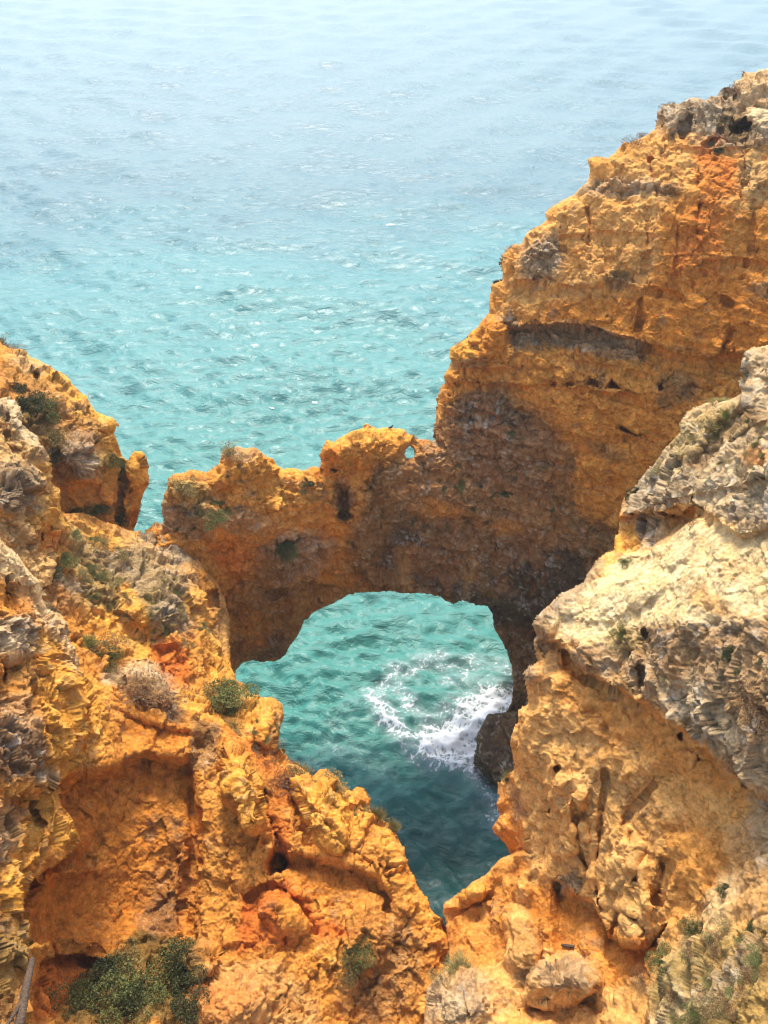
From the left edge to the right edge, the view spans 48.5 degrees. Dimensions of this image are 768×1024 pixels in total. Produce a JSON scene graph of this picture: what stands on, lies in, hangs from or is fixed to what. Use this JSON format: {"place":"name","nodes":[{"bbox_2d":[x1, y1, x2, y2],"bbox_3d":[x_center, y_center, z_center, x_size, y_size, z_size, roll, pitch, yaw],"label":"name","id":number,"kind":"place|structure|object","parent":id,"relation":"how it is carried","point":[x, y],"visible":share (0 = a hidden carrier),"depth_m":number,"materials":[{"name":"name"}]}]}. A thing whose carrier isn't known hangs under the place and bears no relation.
{"place":"outdoors","nodes":[
{"label":"outdoors","id":0,"kind":"place"},
{"bbox_2d":[0,396,69,586],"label":"crag","id":1,"kind":"structure","parent":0,"point":[34,528],"depth_m":30.60,"materials":[{"name":"stone"}]},
{"bbox_2d":[34,444,56,463],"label":"shrub","id":2,"kind":"object","parent":1,"relation":"on","point":[43,453],"visible":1,"depth_m":31.50,"materials":[{"name":"beige plant"}]},
{"bbox_2d":[0,340,148,530],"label":"rock stack","id":3,"kind":"object","parent":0,"point":[83,475],"visible":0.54,"depth_m":35.94,"materials":[{"name":"stone"}]},
{"bbox_2d":[2,342,28,355],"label":"shrub","id":4,"kind":"object","parent":3,"relation":"on","point":[13,347],"visible":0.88,"depth_m":36.81,"materials":[{"name":"beige plant"}]},
{"bbox_2d":[12,383,45,412],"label":"shrub","id":5,"kind":"object","parent":3,"relation":"on","point":[23,400],"visible":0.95,"depth_m":33.95,"materials":[{"name":"green plant"}]},
{"bbox_2d":[21,391,61,423],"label":"shrub","id":6,"kind":"object","parent":3,"relation":"on","point":[51,414],"visible":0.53,"depth_m":34.34,"materials":[{"name":"green plant"}]},
{"bbox_2d":[39,429,70,449],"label":"shrub","id":7,"kind":"object","parent":3,"relation":"on","point":[54,437],"visible":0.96,"depth_m":33.98,"materials":[{"name":"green plant"}]},
{"bbox_2d":[48,439,64,463],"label":"shrub","id":8,"kind":"object","parent":3,"relation":"on","point":[55,453],"visible":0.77,"depth_m":34.06,"materials":[{"name":"green plant"}]},
{"bbox_2d":[65,505,85,513],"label":"shrub","id":9,"kind":"object","parent":3,"relation":"on","point":[75,510],"visible":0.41,"depth_m":35.57,"materials":[{"name":"green plant"}]},
{"bbox_2d":[75,393,90,412],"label":"shrub","id":10,"kind":"object","parent":3,"relation":"on","point":[80,408],"visible":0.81,"depth_m":36.17,"materials":[{"name":"beige plant"}]},
{"bbox_2d":[85,503,113,518],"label":"shrub","id":11,"kind":"object","parent":3,"relation":"on","point":[99,509],"visible":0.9,"depth_m":36.58,"materials":[{"name":"green plant"}]},
{"bbox_2d":[107,450,126,468],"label":"shrub","id":12,"kind":"object","parent":3,"relation":"on","point":[113,462],"visible":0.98,"depth_m":36.53,"materials":[{"name":"green plant"}]},
{"bbox_2d":[114,513,130,526],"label":"shrub","id":13,"kind":"object","parent":3,"relation":"on","point":[119,516],"visible":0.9,"depth_m":38.16,"materials":[{"name":"green plant"}]},
{"bbox_2d":[0,512,448,1023],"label":"cliff slope","id":14,"kind":"structure","parent":0,"point":[152,831],"depth_m":27.33,"materials":[{"name":"stone"}]},
{"bbox_2d":[6,957,35,1023],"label":"dead trunk","id":15,"kind":"object","parent":14,"relation":"on","point":[20,1009],"visible":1,"depth_m":16.60,"materials":[{"name":"wood"}]},
{"bbox_2d":[52,563,63,581],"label":"shrub","id":16,"kind":"object","parent":14,"relation":"on","point":[58,571],"visible":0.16,"depth_m":31.21,"materials":[{"name":"green plant"}]},
{"bbox_2d":[56,551,79,569],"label":"shrub","id":17,"kind":"object","parent":14,"relation":"on","point":[68,559],"visible":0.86,"depth_m":31.85,"materials":[{"name":"green plant"}]},
{"bbox_2d":[66,528,81,539],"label":"scrub tuft","id":18,"kind":"object","parent":14,"relation":"on","point":[75,535],"visible":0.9,"depth_m":32.91,"materials":[{"name":"beige plant"}]},
{"bbox_2d":[74,633,101,647],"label":"grass tuft","id":19,"kind":"object","parent":14,"relation":"on","point":[87,639],"visible":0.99,"depth_m":30.78,"materials":[{"name":"green plant"}]},
{"bbox_2d":[45,962,139,1023],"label":"shrub","id":20,"kind":"object","parent":14,"relation":"on","point":[83,997],"visible":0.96,"depth_m":23.84,"materials":[{"name":"green plant"}]},
{"bbox_2d":[86,632,116,654],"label":"shrub","id":21,"kind":"object","parent":14,"relation":"on","point":[104,644],"visible":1,"depth_m":30.82,"materials":[{"name":"green plant"}]},
{"bbox_2d":[89,569,113,580],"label":"scrub tuft","id":22,"kind":"object","parent":14,"relation":"on","point":[101,576],"visible":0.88,"depth_m":33.21,"materials":[{"name":"green plant"}]},
{"bbox_2d":[95,645,124,671],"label":"shrub","id":23,"kind":"object","parent":14,"relation":"on","point":[114,655],"visible":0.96,"depth_m":30.69,"materials":[{"name":"green plant"}]},
{"bbox_2d":[75,954,146,1011],"bbox_3d":[-7.995,13.913,24.572,1.987,0.967,2.330,-35,35,-23],"label":"shrub","id":24,"kind":"object","parent":14,"relation":"on","point":[107,962],"visible":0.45,"depth_m":24.90,"materials":[{"name":"green plant"}]},
{"bbox_2d":[104,578,122,591],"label":"scrub tuft","id":25,"kind":"object","parent":14,"relation":"on","point":[113,584],"visible":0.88,"depth_m":33.15,"materials":[{"name":"beige plant"}]},
{"bbox_2d":[99,634,130,647],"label":"shrub","id":26,"kind":"object","parent":14,"relation":"on","point":[121,640],"visible":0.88,"depth_m":31.34,"materials":[{"name":"beige plant"}]},
{"bbox_2d":[117,549,130,561],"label":"scrub tuft","id":27,"kind":"object","parent":14,"relation":"on","point":[123,552],"visible":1,"depth_m":34.37,"materials":[{"name":"beige plant"}]},
{"bbox_2d":[105,936,143,980],"bbox_3d":[-7.969,13.584,25.741,1.434,0.634,1.536,-10,34,-29],"label":"shrub","id":28,"kind":"object","parent":14,"relation":"on","point":[130,955],"visible":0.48,"depth_m":25.98,"materials":[{"name":"green plant"}]},
{"bbox_2d":[110,981,166,1023],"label":"shrub","id":29,"kind":"object","parent":14,"relation":"on","point":[148,999],"visible":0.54,"depth_m":24.44,"materials":[{"name":"green plant"}]},
{"bbox_2d":[121,663,161,703],"bbox_3d":[-8.421,5.941,29.461,1.401,0.327,1.795,-18,48,-4],"label":"shrub","id":30,"kind":"object","parent":14,"relation":"on","point":[136,679],"visible":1,"depth_m":29.40,"materials":[{"name":"beige plant"}]},
{"bbox_2d":[139,588,157,603],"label":"scrub tuft","id":31,"kind":"object","parent":14,"relation":"on","point":[147,598],"visible":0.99,"depth_m":33.28,"materials":[{"name":"beige plant"}]},
{"bbox_2d":[103,669,198,717],"bbox_3d":[-7.977,6.324,29.505,3.184,0.439,2.486,9,32,-11],"label":"shrub","id":32,"kind":"object","parent":14,"relation":"on","point":[158,701],"visible":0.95,"depth_m":29.33,"materials":[{"name":"beige plant"}]},
{"bbox_2d":[108,935,194,1014],"bbox_3d":[-7.164,13.824,25.615,2.314,1.320,3.174,23,36,27],"label":"shrub","id":33,"kind":"object","parent":14,"relation":"on","point":[168,973],"visible":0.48,"depth_m":25.64,"materials":[{"name":"green plant"}]},
{"bbox_2d":[177,603,186,619],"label":"scrub tuft","id":34,"kind":"object","parent":14,"relation":"on","point":[182,608],"visible":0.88,"depth_m":33.67,"materials":[{"name":"brown plant"}]},
{"bbox_2d":[165,936,211,996],"bbox_3d":[-5.890,13.670,25.617,1.733,0.918,1.615,-2,55,19],"label":"shrub","id":35,"kind":"object","parent":14,"relation":"on","point":[181,967],"visible":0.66,"depth_m":25.66,"materials":[{"name":"green plant"}]},
{"bbox_2d":[169,963,209,1023],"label":"shrub","id":36,"kind":"object","parent":14,"relation":"on","point":[182,1001],"visible":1,"depth_m":24.32,"materials":[{"name":"green plant"}]},
{"bbox_2d":[202,676,259,710],"bbox_3d":[-5.703,6.698,31.647,2.197,0.810,1.992,8,29,-6],"label":"shrub","id":37,"kind":"object","parent":14,"relation":"on","point":[224,699],"visible":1,"depth_m":31.75,"materials":[{"name":"green plant"}]},
{"bbox_2d":[215,690,247,717],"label":"shrub","id":38,"kind":"object","parent":14,"relation":"on","point":[229,711],"visible":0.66,"depth_m":31.53,"materials":[{"name":"green plant"}]},
{"bbox_2d":[224,717,244,736],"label":"shrub","id":39,"kind":"object","parent":14,"relation":"on","point":[235,723],"visible":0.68,"depth_m":30.83,"materials":[{"name":"beige plant"}]},
{"bbox_2d":[246,731,265,764],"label":"shrub","id":40,"kind":"object","parent":14,"relation":"on","point":[255,750],"visible":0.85,"depth_m":29.95,"materials":[{"name":"brown plant"}]},
{"bbox_2d":[263,759,296,796],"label":"shrub","id":41,"kind":"object","parent":14,"relation":"on","point":[279,782],"visible":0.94,"depth_m":29.29,"materials":[{"name":"brown plant"}]},
{"bbox_2d":[285,761,314,780],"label":"shrub","id":42,"kind":"object","parent":14,"relation":"on","point":[296,771],"visible":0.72,"depth_m":29.86,"materials":[{"name":"beige plant"}]},
{"bbox_2d":[320,767,349,797],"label":"shrub","id":43,"kind":"object","parent":14,"relation":"on","point":[338,787],"visible":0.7,"depth_m":29.60,"materials":[{"name":"beige plant"}]},
{"bbox_2d":[336,958,358,991],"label":"shrub","id":44,"kind":"object","parent":14,"relation":"on","point":[351,976],"visible":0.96,"depth_m":25.74,"materials":[{"name":"green plant"}]},
{"bbox_2d":[340,935,375,973],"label":"shrub","id":45,"kind":"object","parent":14,"relation":"on","point":[360,953],"visible":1,"depth_m":25.95,"materials":[{"name":"green plant"}]},
{"bbox_2d":[365,804,389,826],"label":"grass tuft","id":46,"kind":"object","parent":14,"relation":"on","point":[376,813],"visible":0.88,"depth_m":29.13,"materials":[{"name":"green plant"}]},
{"bbox_2d":[386,819,401,831],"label":"grass tuft","id":47,"kind":"object","parent":14,"relation":"on","point":[393,827],"visible":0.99,"depth_m":28.96,"materials":[{"name":"green plant"}]},
{"bbox_2d":[145,405,598,711],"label":"sea arch","id":48,"kind":"structure","parent":0,"point":[359,505],"depth_m":40.67,"materials":[{"name":"stone"}]},
{"bbox_2d":[165,475,198,496],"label":"shrub","id":49,"kind":"object","parent":48,"relation":"on","point":[187,488],"visible":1,"depth_m":36.85,"materials":[{"name":"beige plant"}]},
{"bbox_2d":[191,502,230,531],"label":"shrub","id":50,"kind":"object","parent":48,"relation":"on","point":[213,518],"visible":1,"depth_m":37.38,"materials":[{"name":"green plant"}]},
{"bbox_2d":[218,439,244,461],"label":"shrub","id":51,"kind":"object","parent":48,"relation":"on","point":[229,453],"visible":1,"depth_m":37.54,"materials":[{"name":"beige plant"}]},
{"bbox_2d":[274,536,299,563],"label":"shrub","id":52,"kind":"object","parent":48,"relation":"on","point":[285,547],"visible":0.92,"depth_m":39.33,"materials":[{"name":"green plant"}]},
{"bbox_2d":[298,477,314,494],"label":"shrub","id":53,"kind":"object","parent":48,"relation":"on","point":[308,483],"visible":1,"depth_m":39.14,"materials":[{"name":"green plant"}]},
{"bbox_2d":[453,480,464,492],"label":"scrub tuft","id":54,"kind":"object","parent":48,"relation":"attached to","point":[462,486],"visible":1,"depth_m":40.60,"materials":[{"name":"green plant"}]},
{"bbox_2d":[0,0,767,963],"bbox_3d":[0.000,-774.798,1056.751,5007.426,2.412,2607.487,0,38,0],"label":"sea","id":55,"kind":"structure","parent":0,"point":[204,248],"depth_m":116.60,"materials":[{"name":"liquid"}]},
{"bbox_2d":[367,652,512,820],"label":"sea foam","id":56,"kind":"object","parent":55,"relation":"on","point":[446,740],"visible":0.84,"depth_m":49.12,"materials":[{"name":"white"}]},
{"bbox_2d":[472,711,518,785],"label":"sea rock","id":57,"kind":"object","parent":55,"relation":"in","point":[493,756],"visible":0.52,"depth_m":44.51,"materials":[{"name":"stone"}]},
{"bbox_2d":[424,345,767,1023],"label":"cliff","id":58,"kind":"structure","parent":0,"point":[629,829],"depth_m":21.21,"materials":[{"name":"stone"}]},
{"bbox_2d":[427,962,453,985],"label":"shrub","id":59,"kind":"object","parent":58,"relation":"on","point":[434,977],"visible":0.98,"depth_m":24.24,"materials":[{"name":"beige plant"}]},
{"bbox_2d":[440,947,486,989],"bbox_3d":[2.142,12.954,24.044,1.410,0.282,1.664,-4,23,18],"label":"grass tuft","id":60,"kind":"object","parent":58,"relation":"on","point":[458,961],"visible":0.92,"depth_m":24.32,"materials":[{"name":"beige plant"}]},
{"bbox_2d":[513,962,534,983],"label":"shrub","id":61,"kind":"object","parent":58,"relation":"on","point":[521,974],"visible":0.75,"depth_m":22.75,"materials":[{"name":"brown plant"}]},
{"bbox_2d":[609,619,627,640],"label":"shrub","id":62,"kind":"object","parent":58,"relation":"on","point":[622,633],"visible":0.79,"depth_m":21.80,"materials":[{"name":"green plant"}]},
{"bbox_2d":[617,557,631,568],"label":"shrub","id":63,"kind":"object","parent":58,"relation":"on","point":[624,561],"visible":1,"depth_m":23.56,"materials":[{"name":"green plant"}]},
{"bbox_2d":[625,486,638,503],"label":"shrub","id":64,"kind":"object","parent":58,"relation":"on","point":[634,491],"visible":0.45,"depth_m":26.09,"materials":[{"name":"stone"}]},
{"bbox_2d":[631,964,649,998],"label":"shrub","id":65,"kind":"object","parent":58,"relation":"on","point":[642,980],"visible":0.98,"depth_m":19.71,"materials":[{"name":"brown plant"}]},
{"bbox_2d":[649,458,663,474],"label":"shrub","id":66,"kind":"object","parent":58,"relation":"on","point":[656,470],"visible":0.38,"depth_m":24.39,"materials":[{"name":"beige plant"}]},
{"bbox_2d":[644,941,670,976],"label":"shrub","id":67,"kind":"object","parent":58,"relation":"on","point":[658,963],"visible":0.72,"depth_m":18.50,"materials":[{"name":"green plant"}]},
{"bbox_2d":[658,987,679,1007],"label":"shrub","id":68,"kind":"object","parent":58,"relation":"on","point":[672,996],"visible":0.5,"depth_m":17.75,"materials":[{"name":"brown plant"}]},
{"bbox_2d":[665,1009,678,1023],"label":"scrub tuft","id":69,"kind":"object","parent":58,"relation":"on","point":[673,1019],"visible":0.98,"depth_m":17.39,"materials":[{"name":"green plant"}]},
{"bbox_2d":[676,1010,687,1023],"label":"scrub tuft","id":70,"kind":"object","parent":58,"relation":"on","point":[683,1020],"visible":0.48,"depth_m":16.74,"materials":[{"name":"green plant"}]},
{"bbox_2d":[681,952,690,969],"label":"scrub tuft","id":71,"kind":"object","parent":58,"relation":"on","point":[688,965],"visible":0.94,"depth_m":17.52,"materials":[{"name":"beige plant"}]},
{"bbox_2d":[677,934,698,967],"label":"scrub tuft","id":72,"kind":"object","parent":58,"relation":"on","point":[687,950],"visible":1,"depth_m":17.54,"materials":[{"name":"brown plant"}]},
{"bbox_2d":[677,913,702,938],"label":"shrub","id":73,"kind":"object","parent":58,"relation":"on","point":[690,931],"visible":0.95,"depth_m":18.14,"materials":[{"name":"green plant"}]},
{"bbox_2d":[682,998,697,1016],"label":"scrub tuft","id":74,"kind":"object","parent":58,"relation":"on","point":[689,1008],"visible":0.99,"depth_m":16.36,"materials":[{"name":"green plant"}]},
{"bbox_2d":[681,517,703,529],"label":"shrub","id":75,"kind":"object","parent":58,"relation":"on","point":[692,524],"visible":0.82,"depth_m":21.18,"materials":[{"name":"beige plant"}]},
{"bbox_2d":[688,1007,707,1022],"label":"scrub tuft","id":76,"kind":"object","parent":58,"relation":"on","point":[694,1017],"visible":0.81,"depth_m":16.17,"materials":[{"name":"green plant"}]},
{"bbox_2d":[696,970,717,994],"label":"scrub tuft","id":77,"kind":"object","parent":58,"relation":"on","point":[708,984],"visible":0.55,"depth_m":16.41,"materials":[{"name":"beige plant"}]},
{"bbox_2d":[699,935,718,951],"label":"scrub tuft","id":78,"kind":"object","parent":58,"relation":"on","point":[709,943],"visible":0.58,"depth_m":17.14,"materials":[{"name":"brown plant"}]},
{"bbox_2d":[697,995,728,1019],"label":"shrub","id":79,"kind":"object","parent":58,"relation":"on","point":[711,1008],"visible":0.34,"depth_m":15.57,"materials":[{"name":"brown plant"}]},
{"bbox_2d":[700,1006,726,1023],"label":"scrub tuft","id":80,"kind":"object","parent":58,"relation":"on","point":[713,1014],"visible":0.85,"depth_m":15.26,"materials":[{"name":"brown plant"}]},
{"bbox_2d":[702,408,725,433],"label":"shrub","id":81,"kind":"object","parent":58,"relation":"on","point":[715,425],"visible":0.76,"depth_m":22.40,"materials":[{"name":"green plant"}]},
{"bbox_2d":[708,937,720,966],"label":"scrub tuft","id":82,"kind":"object","parent":58,"relation":"on","point":[712,950],"visible":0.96,"depth_m":16.89,"materials":[{"name":"brown plant"}]},
{"bbox_2d":[706,396,734,405],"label":"grass tuft","id":83,"kind":"object","parent":58,"relation":"on","point":[719,400],"visible":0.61,"depth_m":23.36,"materials":[{"name":"beige plant"}]},
{"bbox_2d":[716,883,728,898],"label":"shrub","id":84,"kind":"object","parent":58,"relation":"on","point":[721,888],"visible":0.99,"depth_m":17.66,"materials":[{"name":"green plant"}]},
{"bbox_2d":[717,409,731,420],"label":"grass tuft","id":85,"kind":"object","parent":58,"relation":"on","point":[724,415],"visible":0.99,"depth_m":22.20,"materials":[{"name":"green plant"}]},
{"bbox_2d":[715,916,734,935],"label":"scrub tuft","id":86,"kind":"object","parent":58,"relation":"on","point":[726,927],"visible":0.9,"depth_m":16.89,"materials":[{"name":"beige plant"}]},
{"bbox_2d":[714,997,736,1013],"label":"scrub tuft","id":87,"kind":"object","parent":58,"relation":"on","point":[724,1004],"visible":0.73,"depth_m":15.24,"materials":[{"name":"brown plant"}]},
{"bbox_2d":[716,745,736,783],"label":"shrub","id":88,"kind":"object","parent":58,"relation":"on","point":[728,758],"visible":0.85,"depth_m":17.46,"materials":[{"name":"brown plant"}]},
{"bbox_2d":[720,644,735,663],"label":"shrub","id":89,"kind":"object","parent":58,"relation":"on","point":[726,653],"visible":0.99,"depth_m":17.63,"materials":[{"name":"green plant"}]},
{"bbox_2d":[723,981,734,999],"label":"scrub tuft","id":90,"kind":"object","parent":58,"relation":"on","point":[729,990],"visible":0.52,"depth_m":15.39,"materials":[{"name":"green plant"}]},
{"bbox_2d":[721,1005,736,1023],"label":"scrub tuft","id":91,"kind":"object","parent":58,"relation":"on","point":[729,1013],"visible":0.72,"depth_m":14.87,"materials":[{"name":"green plant"}]},
{"bbox_2d":[729,983,750,1005],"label":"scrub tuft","id":92,"kind":"object","parent":58,"relation":"on","point":[741,994],"visible":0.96,"depth_m":14.54,"materials":[{"name":"beige plant"}]},
{"bbox_2d":[724,956,756,989],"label":"shrub","id":93,"kind":"object","parent":58,"relation":"on","point":[744,972],"visible":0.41,"depth_m":15.08,"materials":[{"name":"brown plant"}]},
{"bbox_2d":[735,939,755,969],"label":"scrub tuft","id":94,"kind":"object","parent":58,"relation":"on","point":[742,952],"visible":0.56,"depth_m":15.48,"materials":[{"name":"beige plant"}]},
{"bbox_2d":[733,680,767,743],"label":"shrub","id":95,"kind":"object","parent":58,"relation":"on","point":[756,710],"visible":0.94,"depth_m":16.48,"materials":[{"name":"grey plant"}]},
{"bbox_2d":[743,918,758,934],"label":"shrub","id":96,"kind":"object","parent":58,"relation":"on","point":[748,927],"visible":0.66,"depth_m":16.05,"materials":[{"name":"green plant"}]},
{"bbox_2d":[742,951,761,968],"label":"scrub tuft","id":97,"kind":"object","parent":58,"relation":"on","point":[752,959],"visible":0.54,"depth_m":14.89,"materials":[{"name":"green plant"}]},
{"bbox_2d":[748,968,758,995],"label":"scrub tuft","id":98,"kind":"object","parent":58,"relation":"on","point":[749,991],"visible":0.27,"depth_m":14.61,"materials":[{"name":"green plant"}]},
{"bbox_2d":[746,943,761,963],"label":"scrub tuft","id":99,"kind":"object","parent":58,"relation":"on","point":[752,948],"visible":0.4,"depth_m":15.22,"materials":[{"name":"green plant"}]},
{"bbox_2d":[434,68,767,557],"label":"headland cliff","id":100,"kind":"structure","parent":0,"point":[665,293],"depth_m":37.21,"materials":[{"name":"stone"}]},
{"bbox_2d":[621,134,645,148],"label":"shrub","id":101,"kind":"object","parent":100,"relation":"on","point":[631,143],"visible":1,"depth_m":36.99,"materials":[{"name":"beige plant"}]},
{"bbox_2d":[708,142,725,153],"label":"shrub","id":102,"kind":"object","parent":100,"relation":"on","point":[717,149],"visible":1,"depth_m":35.61,"materials":[{"name":"green plant"}]},
{"bbox_2d":[726,81,744,93],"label":"shrub","id":103,"kind":"object","parent":100,"relation":"on","point":[741,83],"visible":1,"depth_m":36.47,"materials":[{"name":"beige plant"}]},
{"bbox_2d":[722,116,750,130],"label":"shrub","id":104,"kind":"object","parent":100,"relation":"on","point":[727,119],"visible":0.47,"depth_m":36.17,"materials":[{"name":"green plant"}]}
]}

